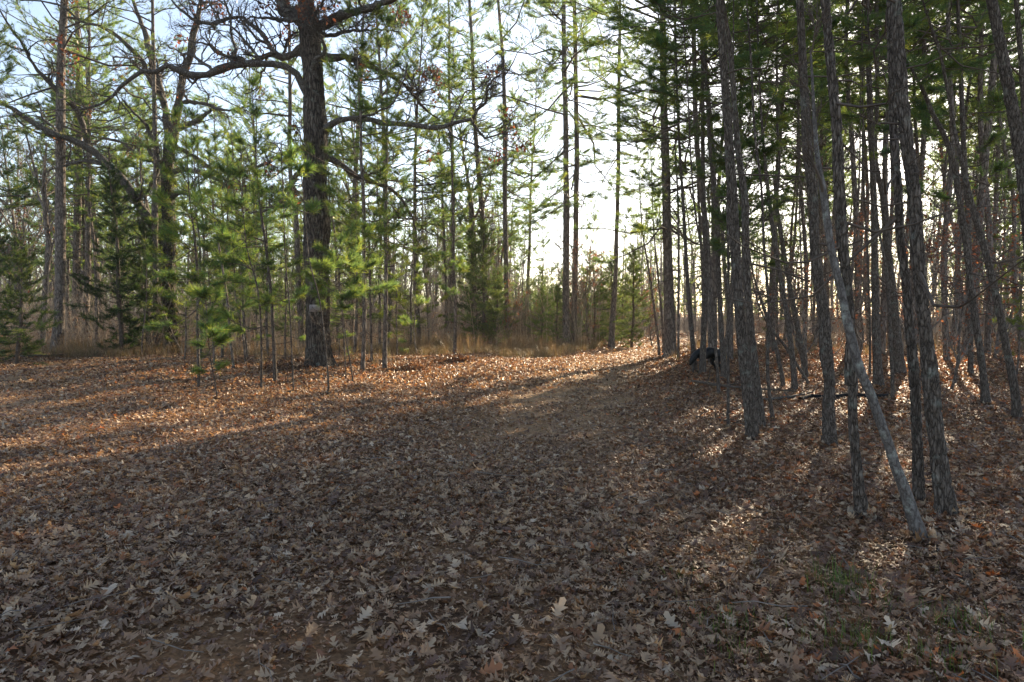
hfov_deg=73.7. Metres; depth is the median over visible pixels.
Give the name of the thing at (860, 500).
pine tree
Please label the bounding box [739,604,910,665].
grass tuft
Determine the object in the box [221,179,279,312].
pine tree
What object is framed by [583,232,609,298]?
bare tree
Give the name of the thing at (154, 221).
sapling pine
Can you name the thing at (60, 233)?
pine tree
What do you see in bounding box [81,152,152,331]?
pine tree
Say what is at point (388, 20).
sapling pine
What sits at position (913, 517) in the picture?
leaning tree
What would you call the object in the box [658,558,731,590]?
grass tuft
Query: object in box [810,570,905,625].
grass tuft
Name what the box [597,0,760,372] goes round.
pine tree
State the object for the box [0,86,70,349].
bare tree
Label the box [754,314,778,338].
bare shrub
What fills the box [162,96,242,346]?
sapling pine
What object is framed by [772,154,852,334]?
pine tree
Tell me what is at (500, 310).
cedar tree
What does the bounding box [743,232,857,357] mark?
russet oak sapling
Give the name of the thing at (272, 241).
sapling pine
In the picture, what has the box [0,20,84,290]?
pine tree
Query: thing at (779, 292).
sapling pine
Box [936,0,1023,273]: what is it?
pine tree
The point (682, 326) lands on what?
distant brush
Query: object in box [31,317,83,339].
bare shrub
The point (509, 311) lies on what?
russet oak sapling
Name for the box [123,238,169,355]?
sapling pine
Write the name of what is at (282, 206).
sapling pine
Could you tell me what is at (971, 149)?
pine tree
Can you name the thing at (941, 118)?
pine tree
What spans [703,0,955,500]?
pine tree
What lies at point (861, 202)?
pine tree
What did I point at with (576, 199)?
pine tree
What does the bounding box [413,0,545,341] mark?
pine tree
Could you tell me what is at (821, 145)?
pine tree
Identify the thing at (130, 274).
pine tree
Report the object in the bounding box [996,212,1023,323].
bare tree
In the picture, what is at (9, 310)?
cedar tree
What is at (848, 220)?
pine tree
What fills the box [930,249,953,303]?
bare tree
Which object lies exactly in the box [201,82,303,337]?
pine tree
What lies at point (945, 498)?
pine tree
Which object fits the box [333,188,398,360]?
sapling pine
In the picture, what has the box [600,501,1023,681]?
thin grass
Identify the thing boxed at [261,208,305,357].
sapling pine
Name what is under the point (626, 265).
bare tree
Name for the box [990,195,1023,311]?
bare tree
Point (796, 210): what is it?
pine tree
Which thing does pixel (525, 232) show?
sapling pine
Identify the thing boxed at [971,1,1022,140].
pine tree
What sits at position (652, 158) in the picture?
slender tree
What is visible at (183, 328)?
cedar tree
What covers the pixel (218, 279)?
sapling pine
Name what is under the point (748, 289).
pine tree
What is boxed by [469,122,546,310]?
pine tree
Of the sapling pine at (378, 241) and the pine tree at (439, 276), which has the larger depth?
the pine tree at (439, 276)
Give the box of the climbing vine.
[158,152,180,346]
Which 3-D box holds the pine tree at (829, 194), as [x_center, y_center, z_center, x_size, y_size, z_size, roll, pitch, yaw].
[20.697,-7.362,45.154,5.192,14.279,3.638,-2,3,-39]
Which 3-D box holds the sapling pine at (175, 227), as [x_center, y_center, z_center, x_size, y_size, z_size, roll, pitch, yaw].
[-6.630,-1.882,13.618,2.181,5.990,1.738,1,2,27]
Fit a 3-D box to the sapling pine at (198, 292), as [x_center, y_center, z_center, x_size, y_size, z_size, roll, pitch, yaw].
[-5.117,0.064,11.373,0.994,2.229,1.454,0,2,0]
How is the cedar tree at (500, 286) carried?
on the ground at (338, 655)
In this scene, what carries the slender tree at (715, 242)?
on the ground at (338, 655)
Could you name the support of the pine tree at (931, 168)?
on the ground at (338, 655)
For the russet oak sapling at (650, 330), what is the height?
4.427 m
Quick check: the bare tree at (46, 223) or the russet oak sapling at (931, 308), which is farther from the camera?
the russet oak sapling at (931, 308)
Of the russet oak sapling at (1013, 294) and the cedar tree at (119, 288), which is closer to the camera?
the russet oak sapling at (1013, 294)
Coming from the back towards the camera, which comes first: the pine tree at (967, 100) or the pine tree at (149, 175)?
the pine tree at (149, 175)
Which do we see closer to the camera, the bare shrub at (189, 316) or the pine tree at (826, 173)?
the pine tree at (826, 173)
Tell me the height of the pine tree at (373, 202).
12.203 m
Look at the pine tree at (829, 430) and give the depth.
7.52 m
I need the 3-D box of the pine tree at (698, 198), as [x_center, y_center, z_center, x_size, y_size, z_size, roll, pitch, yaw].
[6.769,-6.758,24.256,4.487,14.510,4.403,0,2,4]
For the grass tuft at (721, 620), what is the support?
on the ground at (338, 655)
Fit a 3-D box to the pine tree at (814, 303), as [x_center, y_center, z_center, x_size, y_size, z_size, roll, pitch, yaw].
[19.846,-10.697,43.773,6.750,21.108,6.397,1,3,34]
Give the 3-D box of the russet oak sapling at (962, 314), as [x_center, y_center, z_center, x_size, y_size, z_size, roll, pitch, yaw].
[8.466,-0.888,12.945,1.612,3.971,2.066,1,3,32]
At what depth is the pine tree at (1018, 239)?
39.16 m
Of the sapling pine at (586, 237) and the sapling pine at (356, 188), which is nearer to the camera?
the sapling pine at (356, 188)
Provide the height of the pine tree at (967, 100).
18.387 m
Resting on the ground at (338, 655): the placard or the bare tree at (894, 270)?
the bare tree at (894, 270)
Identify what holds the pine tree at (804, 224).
on the ground at (338, 655)
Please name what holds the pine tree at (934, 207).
on the ground at (338, 655)
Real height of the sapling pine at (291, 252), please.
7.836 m
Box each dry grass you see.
[0,328,592,354]
[0,330,1023,365]
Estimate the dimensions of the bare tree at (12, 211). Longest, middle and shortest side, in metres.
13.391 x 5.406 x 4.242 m
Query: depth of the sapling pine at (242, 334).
18.89 m
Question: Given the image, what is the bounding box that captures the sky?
[0,0,1023,316]
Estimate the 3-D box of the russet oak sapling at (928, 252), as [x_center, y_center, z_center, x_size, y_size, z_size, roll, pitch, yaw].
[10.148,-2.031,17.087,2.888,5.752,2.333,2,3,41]
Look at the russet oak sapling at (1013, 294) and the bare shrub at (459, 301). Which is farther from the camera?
the bare shrub at (459, 301)
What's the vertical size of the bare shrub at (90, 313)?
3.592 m
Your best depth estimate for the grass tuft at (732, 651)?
3.03 m
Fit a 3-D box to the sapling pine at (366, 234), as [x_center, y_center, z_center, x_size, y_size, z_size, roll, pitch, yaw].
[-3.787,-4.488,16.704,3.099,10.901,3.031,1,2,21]
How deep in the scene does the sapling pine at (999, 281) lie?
21.93 m
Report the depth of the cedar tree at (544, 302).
33.09 m
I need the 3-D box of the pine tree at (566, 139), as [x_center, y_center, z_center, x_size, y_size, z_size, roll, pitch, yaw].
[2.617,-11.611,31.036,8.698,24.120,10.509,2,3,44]
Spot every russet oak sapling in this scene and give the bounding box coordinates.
[0,190,69,335]
[479,278,537,345]
[536,257,610,337]
[562,228,611,341]
[618,267,687,346]
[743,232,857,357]
[751,260,768,330]
[821,196,906,353]
[831,280,863,315]
[856,147,987,343]
[896,277,950,325]
[922,188,1012,390]
[932,194,1023,359]
[977,287,984,326]
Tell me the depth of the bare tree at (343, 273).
36.83 m
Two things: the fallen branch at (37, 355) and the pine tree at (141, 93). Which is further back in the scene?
the pine tree at (141, 93)
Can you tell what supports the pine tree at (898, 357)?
on the ground at (338, 655)
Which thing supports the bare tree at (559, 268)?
on the ground at (338, 655)
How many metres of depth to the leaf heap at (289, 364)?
17.29 m
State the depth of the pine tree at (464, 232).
64.58 m
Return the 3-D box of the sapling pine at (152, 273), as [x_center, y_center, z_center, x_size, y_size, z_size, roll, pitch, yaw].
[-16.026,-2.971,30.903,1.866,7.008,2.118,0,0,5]
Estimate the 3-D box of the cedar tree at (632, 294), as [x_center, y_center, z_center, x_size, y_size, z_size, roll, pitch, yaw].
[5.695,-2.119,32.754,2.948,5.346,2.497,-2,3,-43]
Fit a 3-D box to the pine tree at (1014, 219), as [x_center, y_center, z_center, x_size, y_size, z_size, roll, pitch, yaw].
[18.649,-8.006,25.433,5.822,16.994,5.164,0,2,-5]
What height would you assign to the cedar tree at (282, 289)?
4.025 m
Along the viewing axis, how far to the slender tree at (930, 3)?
15.53 m
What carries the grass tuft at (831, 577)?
on the ground at (338, 655)
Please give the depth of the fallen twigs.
5.65 m
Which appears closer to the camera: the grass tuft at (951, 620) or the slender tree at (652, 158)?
the grass tuft at (951, 620)
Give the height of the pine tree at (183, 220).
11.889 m
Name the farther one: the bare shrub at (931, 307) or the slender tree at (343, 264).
the bare shrub at (931, 307)
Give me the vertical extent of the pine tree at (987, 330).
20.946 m
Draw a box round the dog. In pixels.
[689,347,719,369]
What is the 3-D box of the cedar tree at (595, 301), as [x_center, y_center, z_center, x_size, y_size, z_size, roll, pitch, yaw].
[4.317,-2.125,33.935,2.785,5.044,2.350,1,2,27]
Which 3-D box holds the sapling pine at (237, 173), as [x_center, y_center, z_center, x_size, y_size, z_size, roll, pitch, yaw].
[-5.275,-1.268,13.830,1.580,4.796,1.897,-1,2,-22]
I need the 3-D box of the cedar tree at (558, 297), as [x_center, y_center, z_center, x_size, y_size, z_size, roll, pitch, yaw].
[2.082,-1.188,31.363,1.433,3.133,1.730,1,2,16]
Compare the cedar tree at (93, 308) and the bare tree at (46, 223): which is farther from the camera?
the cedar tree at (93, 308)
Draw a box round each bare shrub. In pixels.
[27,298,80,332]
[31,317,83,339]
[68,278,116,335]
[176,281,195,338]
[374,296,412,331]
[400,245,477,344]
[406,297,442,334]
[431,275,481,331]
[437,293,479,332]
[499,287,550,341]
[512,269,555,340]
[588,275,629,336]
[604,297,659,340]
[723,307,761,337]
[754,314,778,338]
[810,304,864,341]
[853,280,934,342]
[880,277,949,336]
[928,288,951,339]
[1001,280,1023,342]
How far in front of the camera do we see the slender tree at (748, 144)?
13.14 m
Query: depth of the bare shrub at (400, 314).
44.73 m
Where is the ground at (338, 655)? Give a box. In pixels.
[0,317,1023,681]
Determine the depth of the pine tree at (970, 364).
15.41 m
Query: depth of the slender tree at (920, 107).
10.78 m
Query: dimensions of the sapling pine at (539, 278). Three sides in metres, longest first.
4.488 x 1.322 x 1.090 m
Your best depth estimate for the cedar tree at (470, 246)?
32.71 m
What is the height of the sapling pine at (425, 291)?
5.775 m
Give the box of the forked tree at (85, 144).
[0,0,269,351]
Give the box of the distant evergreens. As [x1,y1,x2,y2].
[0,155,1023,328]
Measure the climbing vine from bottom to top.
8.108 m
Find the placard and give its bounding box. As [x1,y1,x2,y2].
[309,305,319,311]
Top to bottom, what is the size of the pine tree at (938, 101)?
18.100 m
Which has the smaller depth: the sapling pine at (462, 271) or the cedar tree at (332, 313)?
the cedar tree at (332, 313)
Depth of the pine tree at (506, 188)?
32.14 m
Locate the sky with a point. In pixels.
(36, 8)
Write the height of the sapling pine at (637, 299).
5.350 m
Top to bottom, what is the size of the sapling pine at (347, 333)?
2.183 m
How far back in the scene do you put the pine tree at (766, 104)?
19.95 m
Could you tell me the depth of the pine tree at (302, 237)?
58.61 m
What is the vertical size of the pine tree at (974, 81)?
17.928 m
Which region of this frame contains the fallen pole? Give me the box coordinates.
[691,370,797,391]
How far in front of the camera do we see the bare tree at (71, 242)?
43.80 m
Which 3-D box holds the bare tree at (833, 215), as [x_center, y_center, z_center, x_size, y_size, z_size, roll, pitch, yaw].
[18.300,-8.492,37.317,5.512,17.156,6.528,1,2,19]
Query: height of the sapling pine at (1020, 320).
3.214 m
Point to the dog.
(695, 355)
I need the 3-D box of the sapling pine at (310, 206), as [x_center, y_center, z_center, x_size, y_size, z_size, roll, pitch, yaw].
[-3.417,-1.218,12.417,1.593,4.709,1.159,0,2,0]
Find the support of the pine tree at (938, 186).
on the ground at (338, 655)
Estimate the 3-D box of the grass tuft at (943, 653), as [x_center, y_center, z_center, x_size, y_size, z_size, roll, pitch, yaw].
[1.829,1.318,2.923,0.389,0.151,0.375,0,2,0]
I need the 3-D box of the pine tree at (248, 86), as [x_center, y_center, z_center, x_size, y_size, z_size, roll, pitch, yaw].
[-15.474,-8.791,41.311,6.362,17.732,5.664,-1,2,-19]
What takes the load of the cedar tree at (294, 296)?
on the ground at (338, 655)
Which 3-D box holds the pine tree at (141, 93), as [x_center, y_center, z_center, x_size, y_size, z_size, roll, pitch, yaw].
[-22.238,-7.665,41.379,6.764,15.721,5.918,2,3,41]
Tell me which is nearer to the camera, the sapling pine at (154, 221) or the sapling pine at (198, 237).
the sapling pine at (198, 237)
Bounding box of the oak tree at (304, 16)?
[0,0,545,368]
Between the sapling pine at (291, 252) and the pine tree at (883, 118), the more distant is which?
the sapling pine at (291, 252)
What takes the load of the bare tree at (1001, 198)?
on the ground at (338, 655)
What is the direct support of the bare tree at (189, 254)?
on the ground at (338, 655)
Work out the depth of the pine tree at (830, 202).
48.19 m
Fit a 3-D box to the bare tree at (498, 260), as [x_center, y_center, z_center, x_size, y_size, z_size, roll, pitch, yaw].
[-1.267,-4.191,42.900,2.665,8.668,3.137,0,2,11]
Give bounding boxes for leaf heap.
[253,355,312,372]
[388,356,434,371]
[436,349,465,363]
[450,354,475,362]
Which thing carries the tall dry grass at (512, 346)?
on the ground at (338, 655)
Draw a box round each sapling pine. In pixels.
[107,118,177,346]
[112,281,142,336]
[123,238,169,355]
[141,205,162,344]
[142,101,251,386]
[155,233,204,359]
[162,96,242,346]
[164,121,227,353]
[176,282,237,396]
[178,71,311,380]
[183,240,240,363]
[189,131,261,367]
[198,131,268,357]
[202,148,245,357]
[205,114,278,348]
[207,240,237,346]
[211,158,289,387]
[213,212,263,363]
[222,251,251,337]
[238,168,280,349]
[246,152,287,355]
[249,204,284,343]
[256,145,313,389]
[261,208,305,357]
[270,272,291,338]
[280,0,431,372]
[280,140,363,391]
[280,261,297,338]
[281,203,305,322]
[291,226,305,326]
[302,138,369,346]
[324,5,433,368]
[329,91,395,351]
[330,134,378,282]
[330,219,367,352]
[330,302,353,356]
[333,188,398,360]
[348,100,408,346]
[368,244,383,334]
[374,232,408,354]
[377,196,431,348]
[394,263,430,353]
[408,226,449,338]
[416,121,473,339]
[420,116,478,355]
[455,234,469,313]
[500,199,538,337]
[509,255,524,302]
[523,204,560,323]
[531,264,550,331]
[549,270,562,324]
[578,206,603,334]
[606,205,640,342]
[624,260,646,334]
[760,228,792,345]
[992,223,1023,351]
[999,249,1023,374]
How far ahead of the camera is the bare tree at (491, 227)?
34.39 m
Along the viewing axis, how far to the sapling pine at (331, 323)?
20.18 m
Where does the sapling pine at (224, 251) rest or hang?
on the ground at (338, 655)
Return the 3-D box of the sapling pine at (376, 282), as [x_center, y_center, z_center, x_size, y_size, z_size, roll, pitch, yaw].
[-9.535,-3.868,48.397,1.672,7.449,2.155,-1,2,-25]
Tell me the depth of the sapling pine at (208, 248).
18.32 m
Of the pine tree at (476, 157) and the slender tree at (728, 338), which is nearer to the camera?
the slender tree at (728, 338)
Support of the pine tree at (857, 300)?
on the ground at (338, 655)
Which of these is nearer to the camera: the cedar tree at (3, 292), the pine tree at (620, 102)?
the pine tree at (620, 102)
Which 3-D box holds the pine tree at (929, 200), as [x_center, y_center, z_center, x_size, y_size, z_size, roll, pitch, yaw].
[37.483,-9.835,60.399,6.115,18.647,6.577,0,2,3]
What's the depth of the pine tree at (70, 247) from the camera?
59.73 m
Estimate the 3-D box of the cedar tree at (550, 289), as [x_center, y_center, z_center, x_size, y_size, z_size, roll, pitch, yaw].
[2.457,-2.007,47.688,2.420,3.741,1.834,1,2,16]
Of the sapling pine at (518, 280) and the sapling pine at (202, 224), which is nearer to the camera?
the sapling pine at (202, 224)
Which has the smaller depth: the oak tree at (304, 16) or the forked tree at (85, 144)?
the oak tree at (304, 16)
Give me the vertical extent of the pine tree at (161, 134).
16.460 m
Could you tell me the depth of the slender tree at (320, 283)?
14.51 m
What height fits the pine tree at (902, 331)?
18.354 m
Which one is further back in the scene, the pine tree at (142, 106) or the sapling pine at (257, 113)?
the pine tree at (142, 106)
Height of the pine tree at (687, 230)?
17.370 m
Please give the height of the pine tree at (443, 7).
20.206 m
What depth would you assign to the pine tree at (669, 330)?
23.70 m
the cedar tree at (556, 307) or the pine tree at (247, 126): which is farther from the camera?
the cedar tree at (556, 307)
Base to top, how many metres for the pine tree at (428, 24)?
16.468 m
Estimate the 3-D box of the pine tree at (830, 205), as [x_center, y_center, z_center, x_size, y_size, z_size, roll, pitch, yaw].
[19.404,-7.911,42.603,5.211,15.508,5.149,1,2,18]
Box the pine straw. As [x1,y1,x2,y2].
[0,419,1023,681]
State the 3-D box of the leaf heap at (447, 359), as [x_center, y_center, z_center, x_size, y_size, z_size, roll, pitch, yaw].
[-1.804,0.461,20.719,1.207,0.438,0.998,0,2,0]
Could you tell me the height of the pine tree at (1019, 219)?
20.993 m
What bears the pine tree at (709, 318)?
on the ground at (338, 655)
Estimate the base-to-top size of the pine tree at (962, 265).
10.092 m
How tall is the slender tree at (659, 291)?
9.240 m
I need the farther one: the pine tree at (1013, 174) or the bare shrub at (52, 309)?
the bare shrub at (52, 309)
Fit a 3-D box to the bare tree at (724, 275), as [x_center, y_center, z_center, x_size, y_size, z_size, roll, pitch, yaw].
[6.752,-4.402,21.104,4.734,10.166,3.816,3,-3,0]
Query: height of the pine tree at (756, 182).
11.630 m
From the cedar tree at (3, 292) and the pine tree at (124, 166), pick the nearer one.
the cedar tree at (3, 292)
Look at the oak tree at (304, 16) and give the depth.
17.68 m
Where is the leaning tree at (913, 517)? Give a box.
[766,0,928,544]
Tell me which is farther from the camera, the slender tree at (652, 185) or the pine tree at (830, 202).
the pine tree at (830, 202)
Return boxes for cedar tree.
[0,222,30,359]
[0,232,63,364]
[1,285,18,336]
[63,159,160,351]
[90,293,105,331]
[107,216,192,350]
[178,295,195,336]
[258,278,296,336]
[283,244,305,338]
[330,285,342,337]
[393,288,426,338]
[442,228,496,339]
[444,216,511,346]
[475,265,520,342]
[476,273,520,338]
[517,284,538,336]
[523,284,562,342]
[543,282,572,342]
[543,288,562,337]
[545,288,558,318]
[552,245,591,337]
[577,249,623,343]
[578,253,641,341]
[604,242,654,347]
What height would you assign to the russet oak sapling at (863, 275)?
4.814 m
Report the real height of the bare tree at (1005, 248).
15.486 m
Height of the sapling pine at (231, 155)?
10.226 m
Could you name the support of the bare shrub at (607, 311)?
on the ground at (338, 655)
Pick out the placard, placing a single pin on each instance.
(311, 307)
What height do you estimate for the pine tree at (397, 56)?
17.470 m
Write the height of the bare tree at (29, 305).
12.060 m
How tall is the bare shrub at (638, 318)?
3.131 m
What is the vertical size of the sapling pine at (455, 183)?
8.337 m
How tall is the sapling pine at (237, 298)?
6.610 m
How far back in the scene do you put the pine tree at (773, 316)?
22.72 m
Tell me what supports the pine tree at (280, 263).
on the ground at (338, 655)
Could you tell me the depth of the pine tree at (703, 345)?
15.76 m
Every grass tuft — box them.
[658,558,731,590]
[680,595,780,649]
[705,631,772,674]
[727,602,806,645]
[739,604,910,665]
[804,551,887,605]
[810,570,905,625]
[888,590,1023,649]
[889,623,997,680]
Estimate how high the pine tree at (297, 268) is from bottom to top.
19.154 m
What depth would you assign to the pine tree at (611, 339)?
31.87 m
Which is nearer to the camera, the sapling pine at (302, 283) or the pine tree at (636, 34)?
the pine tree at (636, 34)
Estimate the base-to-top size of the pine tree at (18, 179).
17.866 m
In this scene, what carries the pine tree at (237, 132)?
on the ground at (338, 655)
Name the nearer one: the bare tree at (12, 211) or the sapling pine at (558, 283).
the bare tree at (12, 211)
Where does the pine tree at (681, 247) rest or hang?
on the ground at (338, 655)
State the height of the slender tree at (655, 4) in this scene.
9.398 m
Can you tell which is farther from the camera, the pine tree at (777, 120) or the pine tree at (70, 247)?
the pine tree at (70, 247)
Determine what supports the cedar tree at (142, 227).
on the ground at (338, 655)
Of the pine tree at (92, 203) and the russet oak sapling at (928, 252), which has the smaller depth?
the russet oak sapling at (928, 252)
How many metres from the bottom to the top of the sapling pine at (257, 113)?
7.057 m
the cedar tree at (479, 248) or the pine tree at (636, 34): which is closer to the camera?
the pine tree at (636, 34)
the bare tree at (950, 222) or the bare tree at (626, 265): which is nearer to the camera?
the bare tree at (950, 222)
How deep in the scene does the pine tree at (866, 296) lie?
29.04 m
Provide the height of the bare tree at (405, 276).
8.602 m
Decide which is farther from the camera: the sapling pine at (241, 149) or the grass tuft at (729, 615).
the sapling pine at (241, 149)
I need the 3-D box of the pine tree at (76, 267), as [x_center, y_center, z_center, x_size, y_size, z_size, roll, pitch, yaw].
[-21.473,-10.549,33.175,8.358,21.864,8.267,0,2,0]
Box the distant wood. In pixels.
[0,174,1023,331]
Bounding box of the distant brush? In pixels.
[3,289,1023,336]
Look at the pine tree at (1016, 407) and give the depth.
9.42 m
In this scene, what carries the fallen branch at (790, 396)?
on the ground at (338, 655)
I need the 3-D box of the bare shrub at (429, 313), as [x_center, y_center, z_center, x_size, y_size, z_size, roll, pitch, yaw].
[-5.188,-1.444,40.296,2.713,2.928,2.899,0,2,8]
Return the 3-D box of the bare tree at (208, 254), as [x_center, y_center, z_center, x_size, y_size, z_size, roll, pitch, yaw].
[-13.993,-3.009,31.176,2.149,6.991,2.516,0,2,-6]
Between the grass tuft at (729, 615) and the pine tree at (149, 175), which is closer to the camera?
the grass tuft at (729, 615)
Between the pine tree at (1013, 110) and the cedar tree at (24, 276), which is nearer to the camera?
the pine tree at (1013, 110)
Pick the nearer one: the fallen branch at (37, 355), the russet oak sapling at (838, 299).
the fallen branch at (37, 355)
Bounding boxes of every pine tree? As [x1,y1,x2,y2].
[0,0,151,340]
[0,0,179,351]
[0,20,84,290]
[0,110,44,305]
[1,89,119,334]
[8,0,168,342]
[16,0,146,339]
[22,34,137,331]
[23,44,151,341]
[25,164,82,318]
[48,112,117,310]
[52,208,81,301]
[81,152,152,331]
[88,0,235,344]
[91,85,197,311]
[91,202,136,337]
[94,107,190,336]
[95,28,223,333]
[133,127,209,285]
[182,176,252,298]
[185,99,261,314]
[188,0,355,348]
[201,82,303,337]
[205,46,301,336]
[210,145,283,335]
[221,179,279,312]
[243,28,363,276]
[270,0,424,343]
[275,180,302,317]
[282,207,303,256]
[323,0,467,345]
[330,148,379,330]
[345,0,504,340]
[386,0,514,336]
[411,181,468,312]
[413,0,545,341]
[430,0,571,340]
[439,185,495,318]
[445,0,625,346]
[468,54,579,334]
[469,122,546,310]
[499,0,673,343]
[533,0,700,347]
[537,0,794,356]
[578,0,820,379]
[592,2,779,339]
[594,0,787,373]
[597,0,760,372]
[601,0,762,361]
[613,0,853,441]
[639,3,774,336]
[641,132,707,301]
[645,0,818,358]
[661,198,700,329]
[664,0,856,426]
[675,0,865,377]
[681,0,861,392]
[689,99,790,307]
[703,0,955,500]
[706,0,997,520]
[726,0,842,346]
[728,0,986,385]
[730,1,873,350]
[734,0,978,350]
[738,75,824,343]
[742,0,874,348]
[742,0,979,373]
[742,9,834,339]
[746,1,859,341]
[750,54,857,313]
[758,0,936,445]
[766,0,956,344]
[769,29,868,311]
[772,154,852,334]
[775,54,857,333]
[782,102,861,319]
[786,46,854,322]
[789,99,868,315]
[792,0,943,345]
[796,144,857,258]
[804,0,1023,515]
[805,136,865,310]
[806,0,997,307]
[819,1,984,349]
[824,0,974,346]
[828,0,1004,348]
[829,130,860,330]
[839,9,986,321]
[839,195,879,296]
[840,0,1023,420]
[855,10,1001,310]
[857,0,1012,354]
[857,0,1023,375]
[863,0,1014,360]
[899,0,1023,343]
[902,138,956,322]
[908,0,1023,344]
[909,0,1023,353]
[909,4,1019,336]
[919,3,1017,336]
[919,10,1019,286]
[923,161,952,321]
[925,0,1023,294]
[926,86,1010,272]
[927,3,1023,356]
[929,1,1023,346]
[935,121,1016,295]
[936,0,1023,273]
[947,209,992,311]
[952,145,1018,312]
[953,0,1023,314]
[968,1,1023,186]
[968,73,1021,310]
[968,91,1021,339]
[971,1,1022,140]
[974,88,1019,315]
[987,60,1020,259]
[1001,198,1023,264]
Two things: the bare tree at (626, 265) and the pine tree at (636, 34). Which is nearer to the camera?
the pine tree at (636, 34)
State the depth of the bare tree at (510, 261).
59.04 m
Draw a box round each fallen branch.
[6,344,62,357]
[763,377,821,401]
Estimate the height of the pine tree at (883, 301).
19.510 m
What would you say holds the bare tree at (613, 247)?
on the ground at (338, 655)
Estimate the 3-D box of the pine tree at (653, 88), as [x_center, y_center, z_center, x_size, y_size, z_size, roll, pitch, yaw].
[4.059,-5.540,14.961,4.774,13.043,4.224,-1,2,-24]
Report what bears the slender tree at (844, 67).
on the ground at (338, 655)
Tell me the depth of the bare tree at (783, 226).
60.94 m
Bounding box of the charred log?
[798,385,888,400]
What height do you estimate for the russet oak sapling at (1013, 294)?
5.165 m
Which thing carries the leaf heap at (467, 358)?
on the ground at (338, 655)
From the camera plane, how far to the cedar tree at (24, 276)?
21.02 m
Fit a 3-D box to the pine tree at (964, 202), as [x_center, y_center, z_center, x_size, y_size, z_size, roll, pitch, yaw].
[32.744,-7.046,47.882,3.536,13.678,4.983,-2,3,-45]
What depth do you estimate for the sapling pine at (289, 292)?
42.37 m
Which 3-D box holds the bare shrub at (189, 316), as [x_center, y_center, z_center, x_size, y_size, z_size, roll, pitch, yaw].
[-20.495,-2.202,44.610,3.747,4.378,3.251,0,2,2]
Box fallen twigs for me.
[0,381,1023,681]
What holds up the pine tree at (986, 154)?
on the ground at (338, 655)
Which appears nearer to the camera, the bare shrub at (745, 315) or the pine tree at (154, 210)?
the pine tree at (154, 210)
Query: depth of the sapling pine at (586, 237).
36.76 m
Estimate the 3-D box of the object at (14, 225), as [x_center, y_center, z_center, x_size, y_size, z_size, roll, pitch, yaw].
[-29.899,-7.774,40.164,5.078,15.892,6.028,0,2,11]
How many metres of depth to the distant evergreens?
71.12 m
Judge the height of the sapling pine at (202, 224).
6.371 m
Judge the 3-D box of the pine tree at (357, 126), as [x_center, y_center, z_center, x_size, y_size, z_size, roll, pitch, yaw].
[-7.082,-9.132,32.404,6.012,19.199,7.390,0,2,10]
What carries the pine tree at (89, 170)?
on the ground at (338, 655)
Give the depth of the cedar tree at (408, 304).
37.48 m
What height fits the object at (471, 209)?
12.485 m
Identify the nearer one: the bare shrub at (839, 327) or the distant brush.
the bare shrub at (839, 327)
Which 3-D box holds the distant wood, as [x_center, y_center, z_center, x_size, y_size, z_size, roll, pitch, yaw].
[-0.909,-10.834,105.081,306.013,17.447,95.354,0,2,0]
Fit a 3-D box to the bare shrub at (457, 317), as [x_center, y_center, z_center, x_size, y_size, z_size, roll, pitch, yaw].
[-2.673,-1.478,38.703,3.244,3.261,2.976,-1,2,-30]
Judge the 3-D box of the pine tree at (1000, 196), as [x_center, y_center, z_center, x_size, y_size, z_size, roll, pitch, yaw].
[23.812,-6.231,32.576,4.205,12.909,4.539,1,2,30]
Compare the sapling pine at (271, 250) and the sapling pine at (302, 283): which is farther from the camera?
the sapling pine at (302, 283)
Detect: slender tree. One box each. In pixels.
[300,246,370,378]
[306,217,399,380]
[565,0,806,357]
[621,137,661,354]
[622,125,673,352]
[639,0,730,392]
[685,0,771,429]
[704,167,808,383]
[706,133,806,385]
[735,1,815,417]
[750,25,841,365]
[811,0,964,398]
[813,0,915,316]
[835,0,938,373]
[888,54,1023,404]
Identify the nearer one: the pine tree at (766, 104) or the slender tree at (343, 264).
the slender tree at (343, 264)
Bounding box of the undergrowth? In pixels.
[0,208,1023,354]
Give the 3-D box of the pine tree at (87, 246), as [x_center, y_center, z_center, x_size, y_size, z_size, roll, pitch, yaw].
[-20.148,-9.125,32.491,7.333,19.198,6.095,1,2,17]
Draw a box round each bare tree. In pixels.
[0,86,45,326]
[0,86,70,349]
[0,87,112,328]
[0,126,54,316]
[0,128,39,320]
[0,179,54,321]
[26,197,66,303]
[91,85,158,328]
[97,198,142,281]
[178,205,207,292]
[190,203,224,308]
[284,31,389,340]
[329,175,366,339]
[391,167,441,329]
[393,234,422,303]
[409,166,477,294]
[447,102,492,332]
[467,191,516,300]
[478,207,511,283]
[493,183,525,300]
[531,236,550,309]
[537,190,580,329]
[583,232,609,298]
[592,207,629,279]
[620,230,646,307]
[650,69,801,353]
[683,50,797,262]
[766,190,803,330]
[780,85,889,345]
[797,83,905,277]
[878,236,900,293]
[913,76,1017,346]
[922,125,992,313]
[929,116,1022,332]
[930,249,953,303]
[977,193,1021,290]
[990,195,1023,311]
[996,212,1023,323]
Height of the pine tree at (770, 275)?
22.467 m

